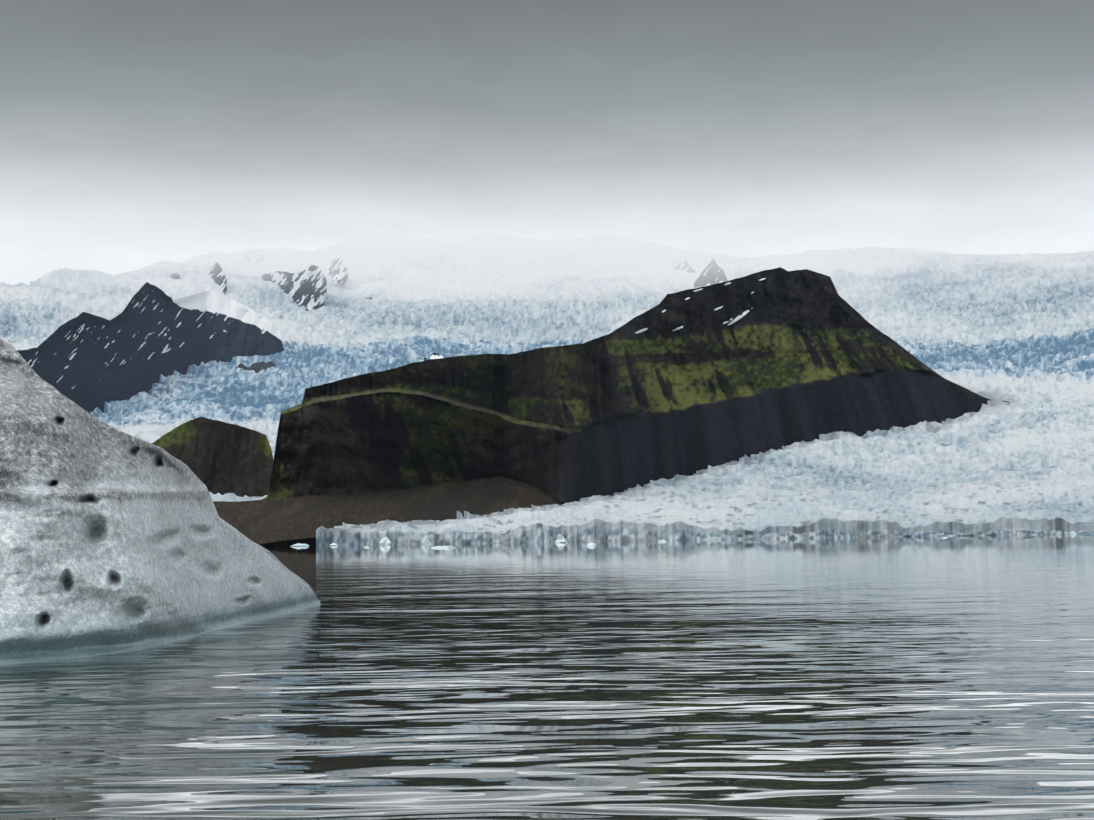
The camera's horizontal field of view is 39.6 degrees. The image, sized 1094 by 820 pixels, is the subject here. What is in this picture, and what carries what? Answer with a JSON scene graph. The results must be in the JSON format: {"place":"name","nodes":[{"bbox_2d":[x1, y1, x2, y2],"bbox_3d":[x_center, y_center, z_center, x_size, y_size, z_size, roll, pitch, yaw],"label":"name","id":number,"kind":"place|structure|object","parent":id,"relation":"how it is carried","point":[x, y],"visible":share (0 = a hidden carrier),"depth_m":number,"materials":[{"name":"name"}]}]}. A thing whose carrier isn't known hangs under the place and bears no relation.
{"place":"outdoors","nodes":[
{"label":"outdoors","id":0,"kind":"place"},
{"bbox_2d":[17,282,283,412],"bbox_3d":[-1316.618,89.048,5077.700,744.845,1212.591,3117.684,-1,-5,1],"label":"mountain","id":1,"kind":"structure","parent":0,"point":[147,337],"depth_m":4794.69,"materials":[{"name":"black stone"}]},
{"bbox_2d":[152,417,273,496],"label":"hill","id":2,"kind":"structure","parent":0,"point":[219,457],"depth_m":2740.39,"materials":[{"name":"brown stone"}]},
{"bbox_2d":[0,534,1093,819],"bbox_3d":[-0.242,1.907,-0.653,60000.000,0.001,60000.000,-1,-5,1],"label":"lagoon water","id":3,"kind":"structure","parent":0,"point":[884,678],"depth_m":19.36,"materials":[{"name":"grey liquid"}]},
{"bbox_2d":[0,339,319,664],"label":"iceberg","id":4,"kind":"object","parent":3,"relation":"on","point":[113,540],"visible":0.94,"depth_m":29.01,"materials":[{"name":"grey ice"}]},
{"bbox_2d":[292,531,1076,547],"bbox_3d":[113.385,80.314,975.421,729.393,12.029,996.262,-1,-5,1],"label":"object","id":5,"kind":"object","parent":3,"relation":"on","point":[560,538],"visible":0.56,"depth_m":1448.17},
{"bbox_2d":[0,234,1093,545],"bbox_3d":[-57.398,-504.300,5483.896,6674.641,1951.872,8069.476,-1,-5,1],"label":"glacier","id":6,"kind":"object","parent":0,"point":[1002,330],"visible":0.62,"depth_m":5559.46,"materials":[{"name":"white ice"}]},
{"bbox_2d":[208,262,226,294],"bbox_3d":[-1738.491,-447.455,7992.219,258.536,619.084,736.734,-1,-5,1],"label":"outcrop","id":7,"kind":"object","parent":6,"relation":"on","point":[216,274],"visible":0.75,"depth_m":7789.76,"materials":[{"name":"grey stone"}]},
{"bbox_2d":[244,249,264,262],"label":"outcrop","id":8,"kind":"object","parent":6,"relation":"on","point":[253,256],"visible":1,"depth_m":8678.56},
{"bbox_2d":[261,265,326,310],"bbox_3d":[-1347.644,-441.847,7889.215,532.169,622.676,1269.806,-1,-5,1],"label":"outcrop","id":9,"kind":"object","parent":6,"relation":"on","point":[307,288],"visible":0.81,"depth_m":7432.03,"materials":[{"name":"grey stone"}]},
{"bbox_2d":[329,258,347,284],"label":"outcrop","id":10,"kind":"object","parent":6,"relation":"on","point":[338,272],"visible":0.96,"depth_m":8153.81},
{"bbox_2d":[675,260,694,272],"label":"rock outcrop","id":11,"kind":"object","parent":6,"relation":"on","point":[684,265],"visible":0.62,"depth_m":8345.73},
{"bbox_2d":[694,259,727,286],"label":"mountain peak","id":12,"kind":"structure","parent":6,"relation":"on","point":[712,273],"depth_m":7914.47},
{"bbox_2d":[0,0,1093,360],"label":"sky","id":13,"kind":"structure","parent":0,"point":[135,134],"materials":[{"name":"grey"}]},
{"bbox_2d":[213,267,1008,545],"bbox_3d":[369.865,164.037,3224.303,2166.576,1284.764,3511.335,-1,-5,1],"label":"mountain","id":14,"kind":"structure","parent":0,"point":[689,382],"depth_m":3292.17,"materials":[{"name":"black stone"}]}
]}

